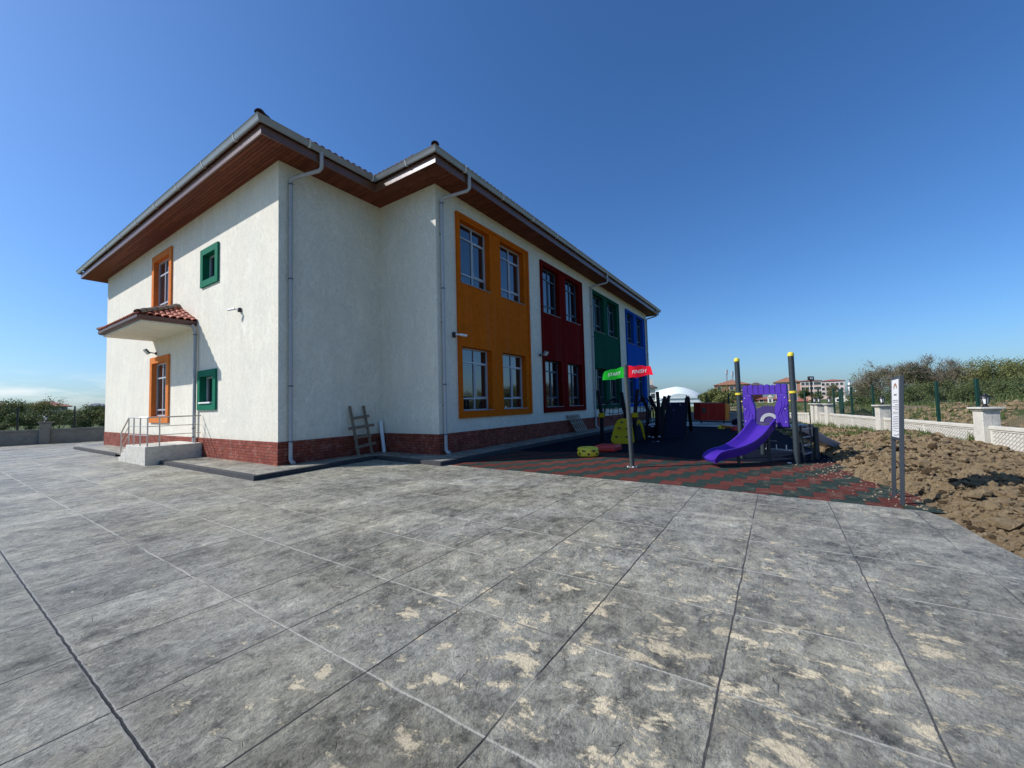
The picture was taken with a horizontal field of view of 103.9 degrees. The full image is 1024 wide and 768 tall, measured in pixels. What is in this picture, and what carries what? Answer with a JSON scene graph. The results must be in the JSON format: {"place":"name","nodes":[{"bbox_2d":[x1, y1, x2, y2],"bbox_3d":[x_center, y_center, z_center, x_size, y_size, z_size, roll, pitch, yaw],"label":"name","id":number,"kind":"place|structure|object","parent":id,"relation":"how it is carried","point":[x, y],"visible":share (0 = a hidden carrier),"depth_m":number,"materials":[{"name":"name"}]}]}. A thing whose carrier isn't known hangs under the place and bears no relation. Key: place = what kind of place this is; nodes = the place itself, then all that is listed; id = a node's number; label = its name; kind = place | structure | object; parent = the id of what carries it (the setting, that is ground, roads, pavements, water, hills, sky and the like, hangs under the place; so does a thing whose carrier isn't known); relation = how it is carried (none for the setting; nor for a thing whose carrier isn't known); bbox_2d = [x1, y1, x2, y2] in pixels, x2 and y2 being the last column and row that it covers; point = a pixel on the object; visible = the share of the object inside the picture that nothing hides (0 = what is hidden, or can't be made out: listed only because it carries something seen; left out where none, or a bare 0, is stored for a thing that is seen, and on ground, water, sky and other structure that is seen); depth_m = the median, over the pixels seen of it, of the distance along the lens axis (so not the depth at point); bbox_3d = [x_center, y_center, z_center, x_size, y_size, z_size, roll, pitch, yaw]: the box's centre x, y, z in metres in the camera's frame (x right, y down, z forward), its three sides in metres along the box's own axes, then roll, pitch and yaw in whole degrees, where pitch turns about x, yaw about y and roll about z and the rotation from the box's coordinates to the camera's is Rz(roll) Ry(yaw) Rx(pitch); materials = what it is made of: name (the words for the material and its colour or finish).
{"place":"outdoors","nodes":[
{"label":"outdoors","id":0,"kind":"place"},
{"bbox_2d":[0,421,104,446],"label":"shaded boundary wall","id":1,"kind":"structure","parent":0,"point":[45,433],"depth_m":23.25,"materials":[{"name":"grey concrete"}]},
{"bbox_2d":[0,406,104,429],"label":"shaded fence","id":2,"kind":"object","parent":1,"relation":"on","point":[17,416],"visible":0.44,"depth_m":23.34,"materials":[{"name":"green metal"}]},
{"bbox_2d":[80,418,654,474],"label":"walkway","id":3,"kind":"structure","parent":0,"point":[244,467],"depth_m":12.15,"materials":[{"name":"grey concrete"}]},
{"bbox_2d":[348,406,375,455],"bbox_3d":[-4.774,1.469,12.666,0.391,1.566,0.946,-3,-3,33],"label":"wooden ladder","id":4,"kind":"object","parent":3,"relation":"on","point":[366,426],"visible":1,"depth_m":12.61,"materials":[{"name":"wood"}]},
{"bbox_2d":[379,421,385,451],"bbox_3d":[-4.330,1.753,13.392,0.312,1.058,0.123,-4,-4,38],"label":"plastic pipe","id":5,"kind":"object","parent":3,"relation":"on","point":[382,436],"visible":0.97,"depth_m":13.35,"materials":[{"name":"plastic"}]},
{"bbox_2d":[567,414,587,432],"bbox_3d":[3.284,1.960,20.029,0.396,0.914,1.694,-3,-3,33],"label":"pallet","id":6,"kind":"object","parent":3,"relation":"on","point":[577,422],"visible":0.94,"depth_m":19.94,"materials":[{"name":"brown wood"}]},
{"bbox_2d":[0,441,1023,767],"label":"courtyard","id":7,"kind":"structure","parent":0,"point":[376,613],"depth_m":2.91,"materials":[{"name":"grey concrete"}]},
{"bbox_2d":[118,415,201,465],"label":"entrance steps","id":8,"kind":"structure","parent":7,"relation":"on","point":[147,454],"depth_m":12.92,"materials":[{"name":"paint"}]},
{"bbox_2d":[74,421,654,480],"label":"kerb","id":9,"kind":"structure","parent":7,"relation":"on","point":[240,475],"depth_m":11.39,"materials":[{"name":"concrete"}]},
{"bbox_2d":[0,0,1023,411],"label":"sky","id":10,"kind":"structure","parent":0,"point":[836,185],"materials":[{"name":"blue"}]},
{"bbox_2d":[4,395,1021,430],"bbox_3d":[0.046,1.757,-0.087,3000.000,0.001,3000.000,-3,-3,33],"label":"ground","id":11,"kind":"structure","parent":0,"point":[692,407],"depth_m":91.79,"materials":[{"name":"green plant"}]},
{"bbox_2d":[0,398,19,409],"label":"bush","id":12,"kind":"object","parent":11,"relation":"on","point":[2,402],"visible":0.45,"depth_m":50.92,"materials":[{"name":"green plant"}]},
{"bbox_2d":[0,402,20,430],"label":"bush","id":13,"kind":"object","parent":11,"relation":"on","point":[3,411],"visible":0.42,"depth_m":47.62,"materials":[{"name":"green plant"}]},
{"bbox_2d":[1,399,39,428],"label":"bush","id":14,"kind":"object","parent":11,"relation":"on","point":[17,403],"visible":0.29,"depth_m":51.94,"materials":[{"name":"green plant"}]},
{"bbox_2d":[0,412,44,430],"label":"bush","id":15,"kind":"object","parent":11,"relation":"on","point":[27,421],"visible":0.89,"depth_m":43.30,"materials":[{"name":"green plant"}]},
{"bbox_2d":[3,404,43,426],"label":"bush","id":16,"kind":"object","parent":11,"relation":"on","point":[36,413],"visible":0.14,"depth_m":46.98,"materials":[{"name":"green plant"}]},
{"bbox_2d":[25,396,65,413],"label":"bush","id":17,"kind":"object","parent":11,"relation":"on","point":[40,405],"visible":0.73,"depth_m":55.41,"materials":[{"name":"green plant"}]},
{"bbox_2d":[34,402,71,425],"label":"red roof house","id":18,"kind":"structure","parent":11,"relation":"on","point":[66,406],"depth_m":79.47,"materials":[{"name":"white tile"}]},
{"bbox_2d":[37,408,77,427],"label":"bush","id":19,"kind":"object","parent":11,"relation":"on","point":[50,411],"visible":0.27,"depth_m":48.09,"materials":[{"name":"green plant"}]},
{"bbox_2d":[35,412,102,428],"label":"bush","id":20,"kind":"object","parent":11,"relation":"on","point":[59,421],"visible":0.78,"depth_m":42.70,"materials":[{"name":"green plant"}]},
{"bbox_2d":[54,404,99,421],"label":"bush","id":21,"kind":"object","parent":11,"relation":"on","point":[70,412],"visible":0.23,"depth_m":49.31,"materials":[{"name":"green plant"}]},
{"bbox_2d":[73,404,104,426],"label":"bush","id":22,"kind":"object","parent":11,"relation":"on","point":[94,408],"visible":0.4,"depth_m":47.37,"materials":[{"name":"green plant"}]},
{"bbox_2d":[90,408,104,421],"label":"bush","id":23,"kind":"object","parent":11,"relation":"on","point":[102,415],"visible":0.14,"depth_m":44.94,"materials":[{"name":"green plant"}]},
{"bbox_2d":[76,108,660,465],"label":"school building","id":24,"kind":"structure","parent":11,"relation":"on","point":[342,283],"depth_m":13.25,"materials":[{"name":"white paint"}]},
{"bbox_2d":[156,362,165,415],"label":"window","id":25,"kind":"structure","parent":24,"relation":"in","point":[161,368],"depth_m":16.26,"materials":[{"name":"grey metal"}]},
{"bbox_2d":[158,258,168,305],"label":"window","id":26,"kind":"structure","parent":24,"relation":"in","point":[163,266],"depth_m":16.42,"materials":[{"name":"clear glass"}]},
{"bbox_2d":[198,377,211,403],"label":"window","id":27,"kind":"structure","parent":24,"relation":"in","point":[209,379],"depth_m":13.74,"materials":[{"name":"grey metal"}]},
{"bbox_2d":[209,255,214,277],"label":"window","id":28,"kind":"structure","parent":24,"relation":"in","point":[212,259],"depth_m":13.91,"materials":[{"name":"clear glass"}]},
{"bbox_2d":[227,308,240,311],"bbox_3d":[-8.410,-2.249,12.122,0.381,0.130,0.155,-1,-3,-14],"label":"security camera","id":29,"kind":"object","parent":24,"relation":"attached to","point":[237,309],"visible":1,"depth_m":12.10,"materials":[{"name":"white metal"}]},
{"bbox_2d":[452,332,466,337],"bbox_3d":[-1.683,-1.587,12.922,0.486,0.170,0.143,-1,-3,-16],"label":"security camera","id":30,"kind":"object","parent":24,"relation":"attached to","point":[454,334],"visible":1,"depth_m":12.87,"materials":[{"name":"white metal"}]},
{"bbox_2d":[460,223,490,292],"bbox_3d":[-1.370,-4.427,14.095,0.315,2.180,1.630,-3,-3,33],"label":"window","id":31,"kind":"structure","parent":24,"relation":"in","point":[472,250],"depth_m":14.22,"materials":[{"name":"clear glass"}]},
{"bbox_2d":[462,348,493,410],"bbox_3d":[-1.257,-0.153,13.884,0.315,2.140,1.630,-3,-3,33],"label":"window","id":32,"kind":"structure","parent":24,"relation":"in","point":[475,377],"depth_m":14.02,"materials":[{"name":"clear glass"}]},
{"bbox_2d":[500,245,523,304],"bbox_3d":[-0.074,-4.365,16.048,0.315,2.180,1.680,-3,-3,33],"label":"window","id":33,"kind":"structure","parent":24,"relation":"in","point":[509,260],"depth_m":16.21,"materials":[{"name":"grey metal"}]},
{"bbox_2d":[503,354,522,408],"bbox_3d":[0.039,-0.091,15.837,0.315,2.140,1.680,-3,-3,33],"label":"window","id":34,"kind":"structure","parent":24,"relation":"in","point":[512,365],"depth_m":16.02,"materials":[{"name":"grey metal"}]},
{"bbox_2d":[542,268,559,317],"bbox_3d":[1.747,-4.277,18.792,0.315,2.180,1.630,-3,-3,33],"label":"window","id":35,"kind":"structure","parent":24,"relation":"in","point":[549,300],"depth_m":19.06,"materials":[{"name":"clear glass"}]},
{"bbox_2d":[545,361,563,406],"bbox_3d":[1.860,-0.004,18.581,0.315,2.140,1.630,-3,-3,33],"label":"window","id":36,"kind":"structure","parent":24,"relation":"in","point":[552,396],"depth_m":18.85,"materials":[{"name":"clear glass"}]},
{"bbox_2d":[565,281,580,325],"bbox_3d":[3.043,-4.215,20.745,0.315,2.180,1.680,-3,-3,33],"label":"window","id":37,"kind":"structure","parent":24,"relation":"in","point":[569,288],"depth_m":21.04,"materials":[{"name":"clear glass"}]},
{"bbox_2d":[568,364,583,405],"bbox_3d":[3.157,0.058,20.535,0.315,2.140,1.680,-3,-3,33],"label":"window","id":38,"kind":"structure","parent":24,"relation":"in","point":[572,369],"depth_m":20.84,"materials":[{"name":"clear glass"}]},
{"bbox_2d":[593,296,603,333],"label":"window","id":39,"kind":"structure","parent":24,"relation":"in","point":[597,321],"depth_m":24.11,"materials":[{"name":"clear glass"}]},
{"bbox_2d":[596,368,605,404],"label":"window","id":40,"kind":"structure","parent":24,"relation":"in","point":[599,374],"depth_m":23.99,"materials":[{"name":"clear glass"}]},
{"bbox_2d":[607,304,617,338],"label":"window","id":41,"kind":"structure","parent":24,"relation":"in","point":[610,308],"depth_m":26.09,"materials":[{"name":"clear glass"}]},
{"bbox_2d":[610,380,616,403],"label":"window","id":42,"kind":"structure","parent":24,"relation":"in","point":[612,382],"depth_m":25.88,"materials":[{"name":"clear glass"}]},
{"bbox_2d":[627,315,633,344],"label":"window","id":43,"kind":"structure","parent":24,"relation":"in","point":[628,317],"depth_m":29.28,"materials":[{"name":"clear glass"}]},
{"bbox_2d":[629,377,633,402],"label":"window","id":44,"kind":"structure","parent":24,"relation":"in","point":[630,379],"depth_m":29.11,"materials":[{"name":"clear glass"}]},
{"bbox_2d":[636,319,642,347],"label":"window","id":45,"kind":"structure","parent":24,"relation":"in","point":[637,322],"depth_m":31.24,"materials":[{"name":"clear glass"}]},
{"bbox_2d":[639,377,642,402],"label":"window","id":46,"kind":"structure","parent":24,"relation":"in","point":[640,378],"depth_m":31.05,"materials":[{"name":"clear glass"}]},
{"bbox_2d":[650,379,657,403],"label":"corner house","id":47,"kind":"structure","parent":11,"relation":"on","point":[652,390],"depth_m":74.84,"materials":[{"name":"white concrete"}]},
{"bbox_2d":[697,390,711,402],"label":"bush","id":48,"kind":"object","parent":11,"relation":"on","point":[700,396],"visible":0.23,"depth_m":71.48,"materials":[{"name":"green plant"}]},
{"bbox_2d":[699,385,727,402],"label":"bush","id":49,"kind":"object","parent":11,"relation":"on","point":[710,393],"visible":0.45,"depth_m":65.46,"materials":[{"name":"green plant"}]},
{"bbox_2d":[712,385,742,405],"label":"bush","id":50,"kind":"object","parent":11,"relation":"on","point":[721,395],"visible":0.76,"depth_m":63.42,"materials":[{"name":"green plant"}]},
{"bbox_2d":[713,380,749,391],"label":"building","id":51,"kind":"structure","parent":11,"relation":"on","point":[731,384],"depth_m":160.26,"materials":[{"name":"orange tile"}]},
{"bbox_2d":[687,412,810,423],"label":"back wall","id":52,"kind":"structure","parent":11,"relation":"on","point":[804,417],"depth_m":23.96,"materials":[{"name":"concrete"}]},
{"bbox_2d":[669,391,806,412],"bbox_3d":[14.808,1.319,27.691,0.070,1.310,10.070,0,-3,-26],"label":"back fence","id":53,"kind":"object","parent":52,"relation":"on","point":[804,394],"visible":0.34,"depth_m":27.00,"materials":[{"name":"metal"}]},
{"bbox_2d":[750,383,762,401],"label":"brick wing","id":54,"kind":"structure","parent":11,"relation":"on","point":[756,396],"depth_m":165.19,"materials":[{"name":"red brick"}]},
{"bbox_2d":[756,396,776,402],"bbox_3d":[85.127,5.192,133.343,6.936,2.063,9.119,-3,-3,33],"label":"house","id":55,"kind":"structure","parent":11,"relation":"on","point":[760,400],"depth_m":130.69,"materials":[{"name":"white concrete"}]},
{"bbox_2d":[773,377,800,399],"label":"building","id":56,"kind":"structure","parent":11,"relation":"on","point":[784,381],"depth_m":149.84,"materials":[{"name":"paint"}]},
{"bbox_2d":[796,385,813,403],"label":"bush","id":57,"kind":"object","parent":11,"relation":"on","point":[807,392],"visible":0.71,"depth_m":89.62,"materials":[{"name":"green plant"}]},
{"bbox_2d":[800,380,821,399],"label":"long block","id":58,"kind":"structure","parent":11,"relation":"on","point":[816,384],"depth_m":174.77,"materials":[{"name":"white paint"}]},
{"bbox_2d":[813,392,823,402],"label":"bush","id":59,"kind":"object","parent":11,"relation":"on","point":[815,395],"visible":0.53,"depth_m":99.67,"materials":[{"name":"green plant"}]},
{"bbox_2d":[825,383,837,400],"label":"bush","id":60,"kind":"object","parent":11,"relation":"on","point":[829,387],"visible":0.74,"depth_m":119.95,"materials":[{"name":"green plant"}]},
{"bbox_2d":[821,379,845,398],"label":"apartment block","id":61,"kind":"structure","parent":11,"relation":"on","point":[840,384],"depth_m":190.96,"materials":[{"name":"white concrete"}]},
{"bbox_2d":[846,391,863,399],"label":"bush","id":62,"kind":"object","parent":11,"relation":"on","point":[848,397],"visible":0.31,"depth_m":79.60,"materials":[{"name":"green plant"}]},
{"bbox_2d":[808,403,1023,451],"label":"perimeter wall","id":63,"kind":"structure","parent":11,"relation":"on","point":[983,427],"depth_m":12.13,"materials":[{"name":"concrete"}]},
{"bbox_2d":[838,389,844,413],"bbox_3d":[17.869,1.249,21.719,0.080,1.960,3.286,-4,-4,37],"label":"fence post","id":64,"kind":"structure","parent":63,"relation":"on","point":[841,402],"depth_m":21.55,"materials":[{"name":"green metal"}]},
{"bbox_2d":[879,395,884,404],"bbox_3d":[14.595,0.630,15.808,0.220,0.380,0.220,-3,-3,33],"label":"pillar lantern","id":65,"kind":"object","parent":63,"relation":"on","point":[881,398],"visible":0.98,"depth_m":15.77,"materials":[{"name":"silver metal"}]},
{"bbox_2d":[817,378,1023,426],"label":"fence","id":66,"kind":"object","parent":63,"relation":"on","point":[976,397],"visible":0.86,"depth_m":12.66,"materials":[{"name":"green metal"}]},
{"bbox_2d":[979,393,990,406],"bbox_3d":[12.787,0.433,10.830,0.220,0.380,0.220,-3,-3,33],"label":"pillar lantern","id":67,"kind":"object","parent":63,"relation":"on","point":[984,399],"visible":0.98,"depth_m":10.79,"materials":[{"name":"silver metal"}]},
{"bbox_2d":[655,387,700,406],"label":"sports dome","id":68,"kind":"structure","parent":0,"point":[677,394],"depth_m":95.36,"materials":[{"name":"white fabric"}]},
{"bbox_2d":[450,420,947,513],"bbox_3d":[10.219,2.291,19.319,12.500,0.001,28.400,-3,-3,33],"label":"playground surface","id":69,"kind":"object","parent":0,"point":[675,461],"visible":0.33,"depth_m":9.50,"materials":[{"name":"red rubber"}]},
{"bbox_2d":[577,446,598,456],"bbox_3d":[2.246,1.994,11.833,0.654,0.265,0.648,-3,-3,33],"label":"play drum","id":70,"kind":"object","parent":69,"relation":"on","point":[587,451],"visible":1,"depth_m":11.58,"materials":[{"name":"yellow plastic"}]},
{"bbox_2d":[595,443,621,451],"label":"balance block","id":71,"kind":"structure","parent":69,"relation":"on","point":[603,447],"depth_m":12.68,"materials":[{"name":"red plastic"}]},
{"bbox_2d":[602,364,652,467],"bbox_3d":[2.824,0.768,9.693,1.171,2.478,0.289,-2,-3,13],"label":"start finish post","id":72,"kind":"object","parent":69,"relation":"on","point":[625,371],"visible":1,"depth_m":9.61,"materials":[{"name":"metal"}]},
{"bbox_2d":[596,389,670,443],"bbox_3d":[5.178,1.462,16.197,4.012,2.498,1.890,0,-3,-28],"label":"climbing frame","id":73,"kind":"object","parent":69,"relation":"on","point":[620,434],"visible":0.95,"depth_m":15.89,"materials":[{"name":"plastic"}]},
{"bbox_2d":[664,396,692,438],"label":"climbing wall","id":74,"kind":"structure","parent":69,"relation":"on","point":[676,419],"depth_m":17.03,"materials":[{"name":"blue plastic"}]},
{"bbox_2d":[645,421,743,426],"bbox_3d":[11.798,2.583,26.305,5.123,0.001,9.297,1,-4,-38],"label":"concrete strip","id":75,"kind":"object","parent":69,"relation":"on","point":[712,424],"depth_m":25.02,"materials":[{"name":"grey concrete"}]},
{"bbox_2d":[694,403,728,422],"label":"play house","id":76,"kind":"structure","parent":75,"relation":"on","point":[711,411],"depth_m":24.50,"materials":[{"name":"red plastic"}]},
{"bbox_2d":[718,424,737,430],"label":"balance beam","id":77,"kind":"structure","parent":69,"relation":"on","point":[733,428],"depth_m":20.14,"materials":[{"name":"yellow plastic"}]},
{"bbox_2d":[702,352,840,464],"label":"slide tower","id":78,"kind":"structure","parent":69,"relation":"on","point":[759,427],"depth_m":9.89,"materials":[{"name":"purple plastic"}]},
{"bbox_2d":[793,458,938,510],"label":"loose gravel","id":79,"kind":"structure","parent":69,"relation":"on","point":[833,465],"depth_m":7.62,"materials":[{"name":"pale stone gravel"}]},
{"bbox_2d":[890,375,904,504],"bbox_3d":[5.838,0.828,6.067,0.050,1.880,0.554,0,-3,34],"label":"information sign","id":80,"kind":"object","parent":69,"relation":"on","point":[897,407],"visible":0.91,"depth_m":5.95,"materials":[{"name":"white plastic"}]},
{"bbox_2d":[730,399,1023,427],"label":"rough ground","id":81,"kind":"structure","parent":0,"point":[1016,422],"depth_m":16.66,"materials":[{"name":"plant"}]},
{"bbox_2d":[844,395,877,405],"bbox_3d":[33.173,1.674,37.720,3.482,1.424,2.608,-1,-3,-14],"label":"bush","id":82,"kind":"object","parent":81,"relation":"on","point":[856,400],"visible":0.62,"depth_m":37.43,"materials":[{"name":"green plant"}]},
{"bbox_2d":[844,373,886,397],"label":"bush","id":83,"kind":"object","parent":81,"relation":"on","point":[848,392],"visible":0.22,"depth_m":46.51,"materials":[{"name":"green plant"}]},
{"bbox_2d":[847,364,894,403],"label":"bush","id":84,"kind":"object","parent":81,"relation":"on","point":[876,376],"visible":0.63,"depth_m":42.05,"materials":[{"name":"green plant"}]},
{"bbox_2d":[742,394,1023,423],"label":"rough grass","id":85,"kind":"structure","parent":81,"relation":"on","point":[919,409],"depth_m":17.13,"materials":[{"name":"green plant"}]},
{"bbox_2d":[866,385,916,403],"bbox_3d":[33.706,1.159,35.073,3.734,2.228,3.433,-1,-3,-5],"label":"bush","id":86,"kind":"object","parent":81,"relation":"on","point":[883,395],"visible":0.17,"depth_m":35.42,"materials":[{"name":"green plant"}]},
{"bbox_2d":[851,360,936,389],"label":"bush","id":87,"kind":"object","parent":81,"relation":"on","point":[884,368],"visible":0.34,"depth_m":41.05,"materials":[{"name":"green plant"}]},
{"bbox_2d":[877,353,936,403],"bbox_3d":[37.262,-0.245,37.672,4.487,5.242,3.912,-3,-3,33],"label":"bush","id":88,"kind":"object","parent":81,"relation":"on","point":[909,371],"visible":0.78,"depth_m":36.95,"materials":[{"name":"green plant"}]},
{"bbox_2d":[886,379,959,403],"bbox_3d":[32.711,0.916,32.085,4.104,2.752,3.988,0,-3,-30],"label":"bush","id":89,"kind":"object","parent":81,"relation":"on","point":[915,394],"visible":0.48,"depth_m":32.01,"materials":[{"name":"green plant"}]},
{"bbox_2d":[920,366,957,400],"bbox_3d":[42.089,0.040,40.017,4.169,4.628,4.694,-3,-3,33],"label":"bush","id":90,"kind":"object","parent":81,"relation":"on","point":[944,384],"visible":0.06,"depth_m":39.32,"materials":[{"name":"green plant"}]},
{"bbox_2d":[912,357,980,402],"bbox_3d":[39.149,-0.223,36.194,4.135,5.053,4.912,-1,-3,-3],"label":"bush","id":91,"kind":"object","parent":81,"relation":"on","point":[939,377],"visible":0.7,"depth_m":35.92,"materials":[{"name":"green plant"}]},
{"bbox_2d":[919,379,991,403],"bbox_3d":[31.882,0.741,29.173,3.633,2.604,3.759,-1,-3,-17],"label":"bush","id":92,"kind":"object","parent":81,"relation":"on","point":[926,391],"visible":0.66,"depth_m":29.38,"materials":[{"name":"green plant"}]},
{"bbox_2d":[939,357,984,384],"bbox_3d":[42.981,-0.358,38.268,4.138,5.187,4.980,-3,-3,33],"label":"bush","id":93,"kind":"object","parent":81,"relation":"on","point":[951,362],"visible":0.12,"depth_m":38.71,"materials":[{"name":"green plant"}]},
{"bbox_2d":[955,355,1022,399],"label":"bush","id":94,"kind":"object","parent":81,"relation":"on","point":[981,370],"visible":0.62,"depth_m":33.22,"materials":[{"name":"green plant"}]},
{"bbox_2d":[959,374,1023,400],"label":"bush","id":95,"kind":"object","parent":81,"relation":"on","point":[998,383],"visible":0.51,"depth_m":26.82,"materials":[{"name":"green plant"}]},
{"bbox_2d":[964,356,1023,389],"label":"bush","id":96,"kind":"object","parent":81,"relation":"on","point":[995,365],"visible":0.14,"depth_m":33.38,"materials":[{"name":"green plant"}]},
{"bbox_2d":[985,357,1023,397],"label":"bush","id":97,"kind":"object","parent":81,"relation":"on","point":[1014,367],"visible":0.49,"depth_m":31.43,"materials":[{"name":"green plant"}]},
{"bbox_2d":[986,374,1023,399],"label":"bush","id":98,"kind":"object","parent":81,"relation":"on","point":[1015,389],"visible":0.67,"depth_m":25.09,"materials":[{"name":"green plant"}]},
{"bbox_2d":[776,423,1023,557],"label":"dug soil","id":99,"kind":"structure","parent":0,"point":[956,500],"depth_m":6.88,"materials":[{"name":"brown soil"}]},
{"bbox_2d":[807,376,813,402],"bbox_3d":[17.185,0.917,22.968,0.324,2.727,0.239,-1,-3,-17],"label":"lamp post","id":100,"kind":"object","parent":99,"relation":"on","point":[810,378],"visible":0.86,"depth_m":22.97,"materials":[{"name":"black metal"}]},
{"bbox_2d":[781,421,934,447],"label":"bank grass","id":101,"kind":"structure","parent":99,"relation":"on","point":[856,432],"depth_m":14.30,"materials":[{"name":"green plant"}]},
{"bbox_2d":[812,421,974,440],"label":"wall foot grass","id":102,"kind":"structure","parent":99,"relation":"on","point":[865,428],"depth_m":17.12,"materials":[{"name":"green plant"}]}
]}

